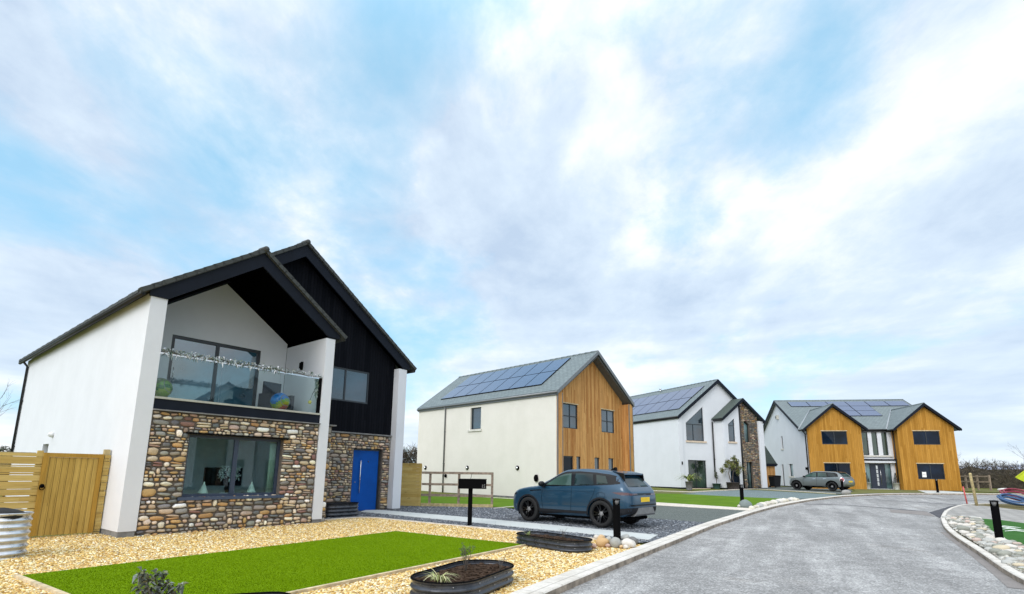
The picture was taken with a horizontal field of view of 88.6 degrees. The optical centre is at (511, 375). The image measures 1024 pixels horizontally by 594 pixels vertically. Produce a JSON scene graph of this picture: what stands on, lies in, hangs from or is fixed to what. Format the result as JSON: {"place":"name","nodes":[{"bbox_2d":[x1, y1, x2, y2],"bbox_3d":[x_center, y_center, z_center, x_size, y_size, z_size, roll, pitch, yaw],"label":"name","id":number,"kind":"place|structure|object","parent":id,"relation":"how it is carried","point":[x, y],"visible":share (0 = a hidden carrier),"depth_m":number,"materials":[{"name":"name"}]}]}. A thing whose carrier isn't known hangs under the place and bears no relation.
{"place":"outdoors","nodes":[
{"label":"outdoors","id":0,"kind":"place"},
{"bbox_2d":[23,531,521,593],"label":"front lawn","id":1,"kind":"structure","parent":0,"point":[380,535],"depth_m":8.55,"materials":[{"name":"plant"}]},
{"bbox_2d":[0,517,639,593],"bbox_3d":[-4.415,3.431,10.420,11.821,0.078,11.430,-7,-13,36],"label":"golden gravel","id":2,"kind":"structure","parent":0,"point":[391,579],"depth_m":10.12,"materials":[{"name":"gravel"}]},
{"bbox_2d":[0,511,33,559],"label":"raised planter","id":3,"kind":"object","parent":2,"relation":"on","point":[14,536],"visible":0.84,"depth_m":9.06,"materials":[{"name":"metal"}]},
{"bbox_2d":[0,507,25,518],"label":"tank liner","id":4,"kind":"object","parent":3,"relation":"on","point":[3,510],"visible":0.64,"depth_m":9.10,"materials":[{"name":"black rubber"}]},
{"bbox_2d":[14,574,69,593],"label":"lawn edging","id":5,"kind":"object","parent":2,"relation":"on","point":[40,585],"visible":0.97,"depth_m":6.85,"materials":[{"name":"wood"}]},
{"bbox_2d":[92,449,110,533],"bbox_3d":[-9.919,2.832,12.678,0.151,2.090,0.137,-8,-13,38],"label":"gate post","id":6,"kind":"object","parent":2,"relation":"on","point":[101,494],"visible":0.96,"depth_m":12.64,"materials":[{"name":"wood"}]},
{"bbox_2d":[128,566,187,593],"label":"leafy shrub","id":7,"kind":"object","parent":2,"relation":"on","point":[144,578],"visible":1,"depth_m":5.41,"materials":[{"name":"green plant"}]},
{"bbox_2d":[235,591,290,593],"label":"raised planter","id":8,"kind":"object","parent":2,"relation":"on","point":[274,592],"visible":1,"depth_m":5.48,"materials":[{"name":"metal"}]},
{"bbox_2d":[287,544,525,593],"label":"lawn edging","id":9,"kind":"object","parent":2,"relation":"on","point":[318,587],"visible":0.8,"depth_m":8.04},
{"bbox_2d":[410,559,513,593],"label":"raised planter","id":10,"kind":"object","parent":2,"relation":"on","point":[483,576],"visible":0.94,"depth_m":6.93,"materials":[{"name":"metal"}]},
{"bbox_2d":[421,567,456,581],"bbox_3d":[-0.933,2.532,6.636,0.574,0.155,0.584,1,-11,0],"label":"grass tuft","id":11,"kind":"object","parent":10,"relation":"in","point":[438,578],"visible":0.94,"depth_m":6.64,"materials":[{"name":"green plant"}]},
{"bbox_2d":[459,542,474,571],"bbox_3d":[-0.640,2.556,7.399,0.238,0.437,0.216,7,-12,-31],"label":"evergreen shrub","id":12,"kind":"object","parent":10,"relation":"in","point":[465,558],"visible":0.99,"depth_m":7.39,"materials":[{"name":"green plant"}]},
{"bbox_2d":[325,517,621,540],"bbox_3d":[-1.260,4.286,14.853,9.752,0.089,1.512,-4,-12,26],"label":"gravel edging","id":13,"kind":"object","parent":2,"relation":"on","point":[437,523],"visible":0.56,"depth_m":15.61,"materials":[{"name":"stone"}]},
{"bbox_2d":[516,531,592,552],"bbox_3d":[0.874,3.572,11.260,0.796,0.282,1.996,9,-14,-39],"label":"raised planter","id":14,"kind":"object","parent":2,"relation":"on","point":[556,542],"visible":0.98,"depth_m":10.97,"materials":[{"name":"metal"}]},
{"bbox_2d":[595,537,608,546],"bbox_3d":[1.970,3.630,11.430,0.307,0.227,0.248,1,-11,0],"label":"boulder","id":15,"kind":"object","parent":2,"relation":"on","point":[601,542],"visible":0.91,"depth_m":11.34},
{"bbox_2d":[609,537,620,547],"bbox_3d":[2.243,3.626,11.381,0.261,0.251,0.324,-2,-11,15],"label":"boulder","id":16,"kind":"object","parent":2,"relation":"on","point":[614,542],"visible":0.88,"depth_m":11.26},
{"bbox_2d":[612,498,620,539],"bbox_3d":[2.450,3.432,12.269,0.194,1.120,0.194,7,-12,-29],"label":"bollard light","id":17,"kind":"object","parent":2,"relation":"on","point":[616,520],"visible":0.81,"depth_m":12.22,"materials":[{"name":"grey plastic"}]},
{"bbox_2d":[621,538,635,547],"bbox_3d":[2.515,3.623,11.359,0.326,0.212,0.226,-6,-12,30],"label":"boulder","id":18,"kind":"object","parent":2,"relation":"on","point":[630,543],"visible":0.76,"depth_m":11.27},
{"bbox_2d":[414,495,513,507],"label":"side lawn","id":19,"kind":"structure","parent":0,"point":[501,502],"depth_m":25.77,"materials":[{"name":"plant"}]},
{"bbox_2d":[361,510,657,539],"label":"path","id":20,"kind":"structure","parent":0,"point":[644,536],"depth_m":15.69,"materials":[{"name":"concrete"}]},
{"bbox_2d":[0,485,1023,544],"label":"garden ground","id":21,"kind":"structure","parent":0,"point":[653,488],"depth_m":39.88,"materials":[{"name":"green plant"}]},
{"bbox_2d":[0,446,10,481],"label":"clipped hedge","id":22,"kind":"object","parent":21,"relation":"on","point":[3,448],"visible":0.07,"depth_m":28.70,"materials":[{"name":"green plant"}]},
{"bbox_2d":[0,450,43,535],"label":"slatted fence","id":23,"kind":"object","parent":21,"relation":"on","point":[29,486],"visible":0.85,"depth_m":11.53,"materials":[{"name":"wood"}]},
{"bbox_2d":[30,453,103,536],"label":"garden gate","id":24,"kind":"structure","parent":23,"relation":"attached to","point":[67,496],"depth_m":12.12,"materials":[{"name":"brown wood"}]},
{"bbox_2d":[1,239,416,537],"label":"detached house","id":25,"kind":"structure","parent":21,"relation":"on","point":[89,386],"depth_m":15.95,"materials":[{"name":"paint"}]},
{"bbox_2d":[155,378,172,396],"bbox_3d":[-8.824,0.307,13.173,0.526,0.520,0.520,-8,-13,38],"label":"glass globe","id":26,"kind":"object","parent":25,"relation":"on","point":[164,387],"visible":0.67,"depth_m":13.04,"materials":[{"name":"glass"}]},
{"bbox_2d":[198,482,207,492],"bbox_3d":[-8.080,2.921,13.750,0.250,0.300,0.250,1,-11,0],"label":"cone tree","id":27,"kind":"object","parent":25,"relation":"on","point":[203,488],"visible":1,"depth_m":13.69,"materials":[{"name":"teal fabric"}]},
{"bbox_2d":[167,335,260,405],"bbox_3d":[-9.077,0.029,16.077,0.202,2.130,2.600,-8,-13,38],"label":"patio door","id":28,"kind":"structure","parent":25,"relation":"in","point":[200,380],"depth_m":16.07,"materials":[{"name":"grey glass"}]},
{"bbox_2d":[203,467,242,485],"bbox_3d":[-9.351,3.255,16.981,0.065,0.570,1.160,-8,-13,38],"label":"television","id":29,"kind":"object","parent":25,"relation":"attached to","point":[211,477],"visible":0.61,"depth_m":16.78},
{"bbox_2d":[218,465,240,492],"bbox_3d":[-7.933,2.887,14.702,0.315,0.778,0.638,-8,-13,38],"label":"table plant","id":30,"kind":"object","parent":25,"relation":"on","point":[226,487],"visible":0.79,"depth_m":14.60,"materials":[{"name":"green plant"}]},
{"bbox_2d":[176,432,288,500],"bbox_3d":[-7.410,2.442,14.083,0.300,1.668,2.720,-8,-13,38],"label":"window","id":31,"kind":"structure","parent":25,"relation":"in","point":[230,495],"depth_m":14.11,"materials":[{"name":"black glass"}]},
{"bbox_2d":[161,347,322,398],"bbox_3d":[-7.321,-0.020,14.561,0.338,0.825,4.502,-8,-13,38],"label":"garland","id":32,"kind":"object","parent":25,"relation":"attached to","point":[196,356],"visible":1,"depth_m":14.40,"materials":[{"name":"grey plant"}]},
{"bbox_2d":[246,481,255,492],"bbox_3d":[-7.301,3.110,14.710,0.250,0.300,0.250,1,-11,0],"label":"cone tree","id":33,"kind":"object","parent":25,"relation":"on","point":[250,489],"visible":1,"depth_m":14.64,"materials":[{"name":"teal fabric"}]},
{"bbox_2d":[266,442,276,491],"bbox_3d":[-6.886,2.595,15.199,0.060,1.520,0.346,-8,-13,38],"label":"curtain","id":34,"kind":"object","parent":25,"relation":"hanging from","point":[271,467],"visible":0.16,"depth_m":15.12,"materials":[{"name":"fabric"}]},
{"bbox_2d":[257,381,294,409],"bbox_3d":[-7.312,0.673,16.305,0.610,0.980,0.830,-5,-12,29],"label":"garden chair","id":35,"kind":"object","parent":25,"relation":"on","point":[270,390],"visible":0.46,"depth_m":16.28,"materials":[{"name":"wicker"}]},
{"bbox_2d":[270,393,289,409],"bbox_3d":[-6.884,0.767,15.572,0.540,0.540,0.540,-8,-13,38],"label":"glass globe","id":36,"kind":"object","parent":25,"relation":"on","point":[282,401],"visible":0.84,"depth_m":15.39,"materials":[{"name":"glass"}]},
{"bbox_2d":[331,366,369,403],"bbox_3d":[-6.308,0.333,19.801,0.060,1.260,2.120,-8,-13,38],"label":"window","id":37,"kind":"structure","parent":25,"relation":"in","point":[349,385],"depth_m":19.98,"materials":[{"name":"grey glass"}]},
{"bbox_2d":[350,450,378,510],"bbox_3d":[-5.634,3.999,20.104,0.128,2.250,1.160,-8,-13,38],"label":"door","id":38,"kind":"structure","parent":25,"relation":"in","point":[365,463],"depth_m":20.12,"materials":[{"name":"wood"}]},
{"bbox_2d":[402,442,416,467],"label":"brown hedgerow","id":39,"kind":"object","parent":21,"relation":"on","point":[408,454],"visible":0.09,"depth_m":42.26,"materials":[{"name":"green plant"}]},
{"bbox_2d":[400,463,421,505],"bbox_3d":[-4.493,4.720,22.579,1.168,1.905,0.110,1,-11,-4],"label":"fence panel","id":40,"kind":"object","parent":21,"relation":"on","point":[411,480],"visible":0.63,"depth_m":22.58,"materials":[{"name":"wood"}]},
{"bbox_2d":[421,471,493,507],"bbox_3d":[-2.344,4.898,22.448,3.110,1.560,0.122,0,-11,6],"label":"rail fence","id":41,"kind":"object","parent":21,"relation":"on","point":[458,495],"visible":0.8,"depth_m":22.40,"materials":[{"name":"wood"}]},
{"bbox_2d":[325,505,703,542],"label":"slate gravel","id":42,"kind":"structure","parent":21,"relation":"on","point":[631,527],"depth_m":16.91,"materials":[{"name":"gravel"}]},
{"bbox_2d":[325,502,358,517],"bbox_3d":[-5.861,4.527,17.691,0.796,0.487,1.436,-8,-13,38],"label":"raised planter","id":43,"kind":"object","parent":42,"relation":"on","point":[339,509],"visible":0.79,"depth_m":17.43,"materials":[{"name":"metal"}]},
{"bbox_2d":[458,475,486,525],"bbox_3d":[-1.177,3.699,15.495,0.840,1.602,0.350,1,-11,-2],"label":"letterbox","id":44,"kind":"object","parent":42,"relation":"on","point":[470,485],"visible":0.99,"depth_m":15.43,"materials":[{"name":"metal"}]},
{"bbox_2d":[513,467,655,526],"bbox_3d":[2.192,3.785,16.755,4.490,1.730,2.324,-8,-14,40],"label":"parked car","id":45,"kind":"object","parent":42,"relation":"on","point":[584,493],"visible":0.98,"depth_m":15.68,"materials":[{"name":"blue paint"}]},
{"bbox_2d":[417,350,634,497],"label":"detached house","id":46,"kind":"structure","parent":21,"relation":"on","point":[513,429],"depth_m":30.65,"materials":[{"name":"paint"}]},
{"bbox_2d":[468,407,481,431],"bbox_3d":[-2.200,2.651,31.933,0.220,1.450,1.250,11,-15,-43],"label":"window","id":47,"kind":"structure","parent":46,"relation":"in","point":[476,412],"depth_m":31.99,"materials":[{"name":"grey glass"}]},
{"bbox_2d":[564,456,572,470],"bbox_3d":[2.966,5.441,28.074,0.820,2.290,0.060,11,-15,-43],"label":"window","id":48,"kind":"structure","parent":46,"relation":"in","point":[568,460],"depth_m":28.28,"materials":[{"name":"black glass"}]},
{"bbox_2d":[563,403,576,428],"bbox_3d":[3.155,2.214,28.815,1.270,1.350,0.060,11,-15,-43],"label":"window","id":49,"kind":"structure","parent":46,"relation":"in","point":[569,410],"depth_m":28.83,"materials":[{"name":"grey glass"}]},
{"bbox_2d":[576,456,579,468],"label":"window","id":50,"kind":"structure","parent":46,"relation":"in","point":[577,458],"depth_m":28.85,"materials":[{"name":"grey glass"}]},
{"bbox_2d":[594,458,598,468],"bbox_3d":[4.791,5.191,29.940,0.480,1.050,0.060,11,-15,-43],"label":"window","id":51,"kind":"structure","parent":46,"relation":"in","point":[596,459],"depth_m":30.03,"materials":[{"name":"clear glass"}]},
{"bbox_2d":[601,409,613,432],"bbox_3d":[5.649,2.708,31.220,1.330,1.340,0.060,11,-15,-43],"label":"window","id":52,"kind":"structure","parent":46,"relation":"in","point":[607,417],"depth_m":31.25,"materials":[{"name":"clear glass"}]},
{"bbox_2d":[608,458,612,469],"bbox_3d":[5.771,5.378,30.883,0.530,1.050,0.060,11,-15,-43],"label":"window","id":53,"kind":"structure","parent":46,"relation":"in","point":[610,460],"depth_m":30.97,"materials":[{"name":"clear glass"}]},
{"bbox_2d":[685,481,692,489],"bbox_3d":[13.414,8.316,39.748,0.572,0.650,0.572,1,-11,0],"label":"plant pot","id":54,"kind":"object","parent":21,"relation":"on","point":[689,484],"visible":0.91,"depth_m":39.55,"materials":[{"name":"grey stone"}]},
{"bbox_2d":[677,474,704,481],"bbox_3d":[13.439,7.730,39.875,2.585,0.698,2.523,1,-11,0],"label":"spiky palm","id":55,"kind":"object","parent":54,"relation":"in","point":[689,477],"visible":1,"depth_m":39.66,"materials":[{"name":"green plant"}]},
{"bbox_2d":[630,379,767,488],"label":"detached house","id":56,"kind":"structure","parent":21,"relation":"on","point":[703,430],"depth_m":44.46,"materials":[{"name":"paint"}]},
{"bbox_2d":[686,408,706,442],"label":"window","id":57,"kind":"structure","parent":56,"relation":"in","point":[694,426],"depth_m":43.90,"materials":[{"name":"clear glass"}]},
{"bbox_2d":[688,460,710,488],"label":"patio door","id":58,"kind":"structure","parent":56,"relation":"in","point":[696,467],"depth_m":43.24,"materials":[{"name":"green glass"}]},
{"bbox_2d":[728,419,736,442],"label":"window","id":59,"kind":"structure","parent":56,"relation":"in","point":[731,425],"depth_m":44.17,"materials":[{"name":"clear glass"}]},
{"bbox_2d":[730,461,739,481],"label":"window","id":60,"kind":"structure","parent":56,"relation":"in","point":[733,474],"depth_m":43.58,"materials":[{"name":"black glass"}]},
{"bbox_2d":[743,422,748,441],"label":"window","id":61,"kind":"structure","parent":56,"relation":"in","point":[745,425],"depth_m":45.11,"materials":[{"name":"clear glass"}]},
{"bbox_2d":[746,462,751,487],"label":"door","id":62,"kind":"structure","parent":56,"relation":"in","point":[749,476],"depth_m":44.47,"materials":[{"name":"grey glass"}]},
{"bbox_2d":[726,482,739,488],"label":"plant pot","id":63,"kind":"object","parent":21,"relation":"on","point":[732,485],"visible":0.94,"depth_m":41.84,"materials":[{"name":"stone"}]},
{"bbox_2d":[720,455,743,481],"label":"potted tree","id":64,"kind":"object","parent":63,"relation":"on","point":[731,465],"visible":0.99,"depth_m":42.39,"materials":[{"name":"green plant"}]},
{"bbox_2d":[653,489,835,493],"bbox_3d":[16.164,8.305,37.769,12.085,0.171,7.139,6,-12,-25],"label":"lawn edging","id":65,"kind":"object","parent":21,"relation":"on","point":[731,489],"visible":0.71,"depth_m":38.24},
{"bbox_2d":[765,446,777,486],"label":"garden store","id":66,"kind":"structure","parent":21,"relation":"on","point":[771,463],"depth_m":48.94,"materials":[{"name":"brown wood"}]},
{"bbox_2d":[763,399,961,491],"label":"detached house","id":67,"kind":"structure","parent":21,"relation":"on","point":[880,442],"depth_m":46.54,"materials":[{"name":"wood"}]},
{"bbox_2d":[821,431,847,443],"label":"window","id":68,"kind":"structure","parent":67,"relation":"in","point":[828,437],"depth_m":46.66,"materials":[{"name":"blue glass"}]},
{"bbox_2d":[824,463,850,475],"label":"window","id":69,"kind":"structure","parent":67,"relation":"in","point":[836,467],"depth_m":46.17,"materials":[{"name":"blue glass"}]},
{"bbox_2d":[861,432,868,454],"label":"window","id":70,"kind":"structure","parent":67,"relation":"in","point":[864,434],"depth_m":47.10,"materials":[{"name":"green glass"}]},
{"bbox_2d":[871,432,878,454],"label":"window","id":71,"kind":"structure","parent":67,"relation":"in","point":[873,434],"depth_m":46.97,"materials":[{"name":"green glass"}]},
{"bbox_2d":[865,463,892,488],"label":"door","id":72,"kind":"structure","parent":67,"relation":"in","point":[879,474],"depth_m":46.41,"materials":[{"name":"grey glass"}]},
{"bbox_2d":[881,432,888,454],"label":"window","id":73,"kind":"structure","parent":67,"relation":"in","point":[883,434],"depth_m":46.85,"materials":[{"name":"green glass"}]},
{"bbox_2d":[912,431,940,444],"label":"window","id":74,"kind":"structure","parent":67,"relation":"in","point":[919,437],"depth_m":45.46,"materials":[{"name":"blue glass"}]},
{"bbox_2d":[917,464,944,478],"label":"window","id":75,"kind":"structure","parent":67,"relation":"in","point":[933,471],"depth_m":44.93,"materials":[{"name":"blue glass"}]},
{"bbox_2d":[960,475,991,490],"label":"rail fence","id":76,"kind":"object","parent":21,"relation":"on","point":[977,481],"visible":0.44,"depth_m":47.78,"materials":[{"name":"wood"}]},
{"bbox_2d":[958,458,1023,488],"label":"bare hedge","id":77,"kind":"object","parent":21,"relation":"on","point":[1004,476],"visible":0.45,"depth_m":56.66,"materials":[{"name":"brown plant"}]},
{"bbox_2d":[1015,471,1023,481],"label":"skip","id":78,"kind":"object","parent":21,"relation":"on","point":[1020,476],"visible":1,"depth_m":42.77,"materials":[{"name":"yellow paint"}]},
{"bbox_2d":[0,0,1023,465],"label":"sky","id":79,"kind":"structure","parent":0,"point":[769,200],"materials":[{"name":"blue"}]},
{"bbox_2d":[655,492,685,493],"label":"side lawn","id":80,"kind":"structure","parent":0,"point":[671,492],"depth_m":35.37,"materials":[{"name":"green plant"}]},
{"bbox_2d":[647,505,745,521],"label":"grey drive","id":81,"kind":"structure","parent":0,"point":[692,514],"depth_m":20.46,"materials":[{"name":"asphalt"}]},
{"bbox_2d":[656,502,755,510],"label":"path","id":82,"kind":"structure","parent":0,"point":[697,506],"depth_m":23.93,"materials":[{"name":"concrete"}]},
{"bbox_2d":[655,493,781,507],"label":"side lawn","id":83,"kind":"structure","parent":0,"point":[713,500],"depth_m":28.82,"materials":[{"name":"plant"}]},
{"bbox_2d":[739,484,743,500],"bbox_3d":[10.759,5.659,24.559,0.194,1.142,0.194,7,-12,-29],"label":"bollard light","id":84,"kind":"object","parent":83,"relation":"on","point":[741,492],"visible":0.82,"depth_m":24.54,"materials":[{"name":"grey plastic"}]},
{"bbox_2d":[739,499,751,507],"bbox_3d":[10.669,5.876,23.924,0.605,0.494,0.473,5,-11,-23],"label":"boulder","id":85,"kind":"object","parent":83,"relation":"on","point":[744,503],"visible":0.75,"depth_m":23.77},
{"bbox_2d":[683,490,837,498],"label":"teal drive","id":86,"kind":"structure","parent":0,"point":[766,494],"depth_m":35.06,"materials":[{"name":"asphalt"}]},
{"bbox_2d":[745,489,836,494],"bbox_3d":[20.329,8.581,38.949,2.163,0.140,7.752,5,-11,-22],"label":"grass strip","id":87,"kind":"object","parent":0,"point":[787,491],"depth_m":39.22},
{"bbox_2d":[560,495,1023,593],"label":"road","id":88,"kind":"structure","parent":0,"point":[839,546],"depth_m":10.83,"materials":[{"name":"asphalt"}]},
{"bbox_2d":[509,493,1023,593],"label":"kerb","id":89,"kind":"structure","parent":88,"relation":"on","point":[564,582],"depth_m":10.53,"materials":[{"name":"concrete"}]},
{"bbox_2d":[816,504,926,511],"bbox_3d":[17.774,6.622,26.489,1.496,0.082,5.457,10,-14,-39],"label":"road trench","id":90,"kind":"object","parent":88,"relation":"on","point":[866,506],"visible":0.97,"depth_m":26.82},
{"bbox_2d":[890,510,932,515],"bbox_3d":[17.740,6.098,23.398,1.428,0.060,3.180,-6,-12,32],"label":"road patch","id":91,"kind":"object","parent":88,"relation":"on","point":[912,512],"visible":1,"depth_m":23.55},
{"bbox_2d":[929,505,955,517],"bbox_3d":[20.525,6.408,25.067,0.608,0.145,10.748,-9,-14,42],"label":"road patch","id":92,"kind":"object","parent":88,"relation":"on","point":[938,513],"visible":0.96,"depth_m":23.70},
{"bbox_2d":[941,503,1023,584],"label":"kerb","id":93,"kind":"structure","parent":88,"relation":"on","point":[1009,571],"depth_m":11.23,"materials":[{"name":"concrete"}]},
{"bbox_2d":[941,532,1023,588],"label":"road gully line","id":94,"kind":"object","parent":88,"relation":"on","point":[1006,580],"visible":0.51,"depth_m":9.83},
{"bbox_2d":[761,487,852,494],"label":"driveway","id":95,"kind":"structure","parent":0,"point":[837,491],"depth_m":42.69,"materials":[{"name":"asphalt"}]},
{"bbox_2d":[768,475,780,486],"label":"wheelie bin","id":96,"kind":"object","parent":95,"relation":"on","point":[774,480],"visible":1,"depth_m":46.86,"materials":[{"name":"grey plastic"}]},
{"bbox_2d":[790,471,854,490],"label":"parked car","id":97,"kind":"object","parent":95,"relation":"on","point":[829,480],"visible":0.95,"depth_m":40.97,"materials":[{"name":"grey paint"}]},
{"bbox_2d":[851,489,1022,493],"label":"lawn","id":98,"kind":"structure","parent":0,"point":[859,491],"depth_m":42.80,"materials":[{"name":"green plant"}]},
{"bbox_2d":[893,483,899,489],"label":"plant pot","id":99,"kind":"object","parent":98,"relation":"on","point":[896,486],"visible":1,"depth_m":45.46,"materials":[{"name":"white stone"}]},
{"bbox_2d":[918,490,963,492],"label":"path","id":100,"kind":"structure","parent":0,"point":[927,491],"depth_m":42.00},
{"bbox_2d":[947,505,1023,522],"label":"block paving","id":101,"kind":"structure","parent":0,"point":[1006,514],"depth_m":22.73,"materials":[{"name":"concrete"}]},
{"bbox_2d":[949,504,1023,555],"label":"verge ground","id":102,"kind":"structure","parent":0,"point":[1009,506],"depth_m":27.24,"materials":[{"name":"grass"},{"name":"stone"}]},
{"bbox_2d":[969,473,977,505],"bbox_3d":[23.902,5.925,27.177,0.247,1.772,0.130,1,-11,0],"label":"timber post","id":103,"kind":"object","parent":102,"relation":"on","point":[973,489],"visible":0.85,"depth_m":27.14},
{"bbox_2d":[996,493,1023,505],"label":"pipe coil","id":104,"kind":"object","parent":102,"relation":"on","point":[1002,497],"visible":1,"depth_m":27.24,"materials":[{"name":"plastic"}]},
{"bbox_2d":[999,488,1023,500],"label":"pipe coil","id":105,"kind":"object","parent":102,"relation":"on","point":[1008,490],"visible":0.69,"depth_m":30.44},
{"bbox_2d":[983,519,1023,544],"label":"side lawn","id":106,"kind":"structure","parent":0,"point":[1017,536],"depth_m":16.07,"materials":[{"name":"plant"}]},
{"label":"pebble bed","id":107,"kind":"structure","parent":0,"visible":0},
{"bbox_2d":[957,526,969,530],"bbox_3d":[13.497,4.585,15.700,0.278,0.201,0.285,3,-11,-12],"label":"cobble","id":108,"kind":"object","parent":107,"relation":"on","point":[967,528],"visible":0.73,"depth_m":15.64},
{"bbox_2d":[945,515,1023,572],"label":"pebbles","id":109,"kind":"object","parent":107,"relation":"on","point":[995,554],"visible":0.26,"depth_m":12.49,"materials":[{"name":"stone"}]},
{"bbox_2d":[988,548,1000,553],"bbox_3d":[10.268,3.737,11.144,0.203,0.147,0.208,-2,-11,15],"label":"cobble","id":110,"kind":"object","parent":107,"relation":"on","point":[993,550],"visible":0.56,"depth_m":11.12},
{"bbox_2d":[989,500,1003,537],"bbox_3d":[12.436,3.768,13.457,0.194,1.142,0.194,7,-12,-29],"label":"bollard light","id":111,"kind":"object","parent":107,"relation":"on","point":[996,519],"visible":0.77,"depth_m":13.43,"materials":[{"name":"grey plastic"}]},
{"bbox_2d":[992,545,1009,549],"bbox_3d":[10.840,3.827,11.633,0.306,0.166,0.262,-8,-14,39],"label":"cobble","id":112,"kind":"object","parent":107,"relation":"on","point":[1003,547],"visible":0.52,"depth_m":11.56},
{"bbox_2d":[997,550,1011,555],"bbox_3d":[10.145,3.673,10.812,0.271,0.158,0.208,1,-11,0],"label":"cobble","id":113,"kind":"object","parent":107,"relation":"on","point":[1003,553],"visible":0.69,"depth_m":10.76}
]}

